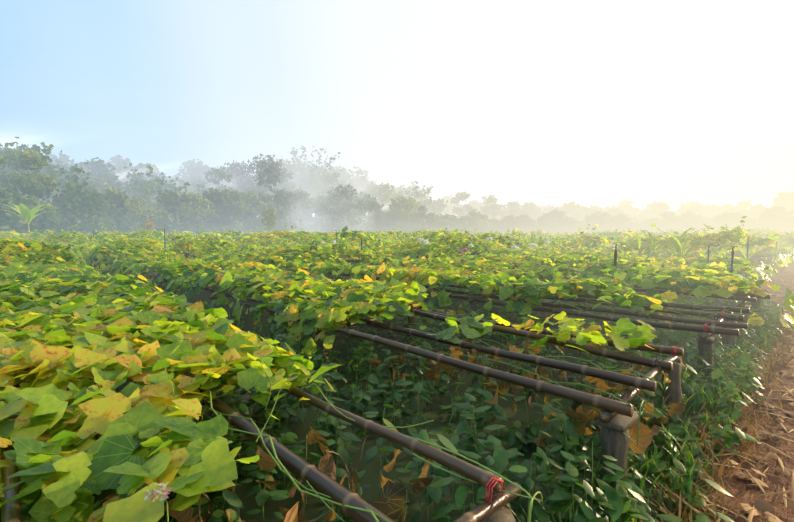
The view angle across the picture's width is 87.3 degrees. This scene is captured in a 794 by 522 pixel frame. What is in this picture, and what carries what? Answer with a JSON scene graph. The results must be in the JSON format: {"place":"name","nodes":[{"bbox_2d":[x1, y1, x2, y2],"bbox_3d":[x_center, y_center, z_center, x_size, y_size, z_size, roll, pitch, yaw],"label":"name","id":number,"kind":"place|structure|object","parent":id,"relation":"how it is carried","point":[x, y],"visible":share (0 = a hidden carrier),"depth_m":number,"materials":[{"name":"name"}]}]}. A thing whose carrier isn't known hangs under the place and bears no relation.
{"place":"outdoors","nodes":[
{"label":"outdoors","id":0,"kind":"place"},
{"bbox_2d":[0,257,786,521],"bbox_3d":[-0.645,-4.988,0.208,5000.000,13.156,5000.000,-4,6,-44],"label":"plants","id":1,"kind":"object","parent":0,"point":[315,507],"depth_m":3.46,"materials":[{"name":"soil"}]},
{"bbox_2d":[0,203,53,232],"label":"banana","id":2,"kind":"object","parent":1,"relation":"on","point":[25,212],"depth_m":45.13,"materials":[{"name":"green plant"}]},
{"bbox_2d":[86,232,563,261],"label":"thin bamboo stakes","id":3,"kind":"object","parent":1,"relation":"on","point":[277,240],"visible":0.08,"depth_m":28.50,"materials":[{"name":"brown wood"}]},
{"bbox_2d":[144,235,614,501],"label":"flowers","id":4,"kind":"object","parent":1,"relation":"on","point":[162,489],"visible":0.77,"depth_m":1.37,"materials":[{"name":"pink plant"}]},
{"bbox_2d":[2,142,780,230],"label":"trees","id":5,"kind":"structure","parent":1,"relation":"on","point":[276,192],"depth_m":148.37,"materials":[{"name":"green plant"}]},
{"bbox_2d":[0,265,791,521],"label":"undergrowth herbs","id":6,"kind":"object","parent":1,"relation":"on","point":[616,503],"visible":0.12,"depth_m":3.01,"materials":[{"name":"green plant"}]},
{"bbox_2d":[105,305,725,521],"bbox_3d":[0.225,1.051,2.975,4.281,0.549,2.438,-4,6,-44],"label":"dead hanging leaves","id":7,"kind":"object","parent":6,"relation":"on","point":[391,500],"visible":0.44,"depth_m":2.62,"materials":[{"name":"brown plant"}]},
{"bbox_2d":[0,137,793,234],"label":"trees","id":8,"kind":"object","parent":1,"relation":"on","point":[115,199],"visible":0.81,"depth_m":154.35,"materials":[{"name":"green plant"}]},
{"bbox_2d":[0,227,793,337],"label":"vine canopy","id":9,"kind":"object","parent":1,"relation":"on","point":[603,275],"visible":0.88,"depth_m":8.59,"materials":[{"name":"green plant"}]},
{"bbox_2d":[0,228,793,250],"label":"vine canopy","id":10,"kind":"object","parent":1,"relation":"on","point":[32,235],"visible":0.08,"depth_m":43.42,"materials":[{"name":"green plant"}]},
{"bbox_2d":[0,221,790,441],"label":"vine shoots","id":11,"kind":"object","parent":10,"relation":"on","point":[326,280],"visible":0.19,"depth_m":9.61,"materials":[{"name":"green plant"}]},
{"bbox_2d":[0,216,792,419],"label":"vine leaves","id":12,"kind":"object","parent":10,"relation":"attached to","point":[160,364],"visible":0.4,"depth_m":11.38,"materials":[{"name":"green plant"}]},
{"bbox_2d":[16,226,793,270],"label":"vine canopy","id":13,"kind":"object","parent":1,"relation":"on","point":[769,241],"visible":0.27,"depth_m":24.62,"materials":[{"name":"green plant"}]},
{"bbox_2d":[84,252,776,521],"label":"trellis posts","id":14,"kind":"object","parent":1,"relation":"on","point":[615,441],"visible":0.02,"depth_m":3.48,"materials":[{"name":"brown wood"}]},
{"bbox_2d":[0,243,774,521],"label":"bamboo poles","id":15,"kind":"object","parent":14,"relation":"on","point":[318,480],"visible":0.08,"depth_m":2.96,"materials":[{"name":"brown wood"}]},
{"bbox_2d":[0,280,657,521],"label":"vine canopy","id":16,"kind":"object","parent":15,"relation":"on","point":[130,337],"visible":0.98,"depth_m":2.53,"materials":[{"name":"green plant"}]},
{"bbox_2d":[78,275,762,521],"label":"vine stems","id":17,"kind":"object","parent":15,"relation":"on","point":[294,481],"visible":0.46,"depth_m":2.34,"materials":[{"name":"plant"}]},
{"bbox_2d":[328,302,731,507],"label":"rope ties","id":18,"kind":"object","parent":14,"relation":"on","point":[613,398],"visible":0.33,"depth_m":2.49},
{"bbox_2d":[93,229,790,308],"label":"posts","id":19,"kind":"object","parent":1,"relation":"on","point":[615,258],"visible":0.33,"depth_m":10.14,"materials":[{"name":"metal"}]},
{"bbox_2d":[303,228,790,262],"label":"maize plants","id":20,"kind":"object","parent":1,"relation":"on","point":[678,245],"visible":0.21,"depth_m":15.62,"materials":[{"name":"green plant"}]},
{"bbox_2d":[395,234,755,256],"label":"maize stalks","id":21,"kind":"object","parent":1,"relation":"on","point":[609,244],"visible":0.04,"depth_m":16.98,"materials":[{"name":"green plant"}]},
{"bbox_2d":[508,256,789,521],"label":"verge grass","id":22,"kind":"structure","parent":1,"relation":"on","point":[696,403],"depth_m":2.85,"materials":[{"name":"green plant"}]},
{"bbox_2d":[0,0,793,216],"label":"sky","id":23,"kind":"structure","parent":0,"point":[602,103],"materials":[{"name":"white"}]},
{"bbox_2d":[18,186,793,227],"bbox_3d":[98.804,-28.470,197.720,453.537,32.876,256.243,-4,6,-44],"label":"tree","id":24,"kind":"object","parent":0,"point":[406,219],"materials":[{"name":"green plant"}]},
{"bbox_2d":[687,260,793,521],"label":"dirt path","id":25,"kind":"structure","parent":0,"point":[783,513],"depth_m":2.92,"materials":[{"name":"soil"}]},
{"bbox_2d":[622,261,793,521],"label":"grass","id":26,"kind":"structure","parent":25,"relation":"on","point":[766,364],"depth_m":3.22,"materials":[{"name":"green plant"}]},
{"bbox_2d":[639,263,793,521],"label":"straw litter","id":27,"kind":"object","parent":25,"relation":"on","point":[751,512],"visible":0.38,"depth_m":3.07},
{"bbox_2d":[657,298,793,521],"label":"fallen dry leaves","id":28,"kind":"object","parent":25,"relation":"on","point":[765,506],"visible":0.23,"depth_m":2.73,"materials":[{"name":"plant"}]},
{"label":"field edge shrub trunks","id":29,"kind":"object","parent":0,"visible":0},
{"bbox_2d":[141,207,277,230],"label":"field edge shrubs","id":30,"kind":"object","parent":29,"relation":"on","point":[268,220],"visible":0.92,"depth_m":74.83,"materials":[{"name":"green plant"}]}
]}

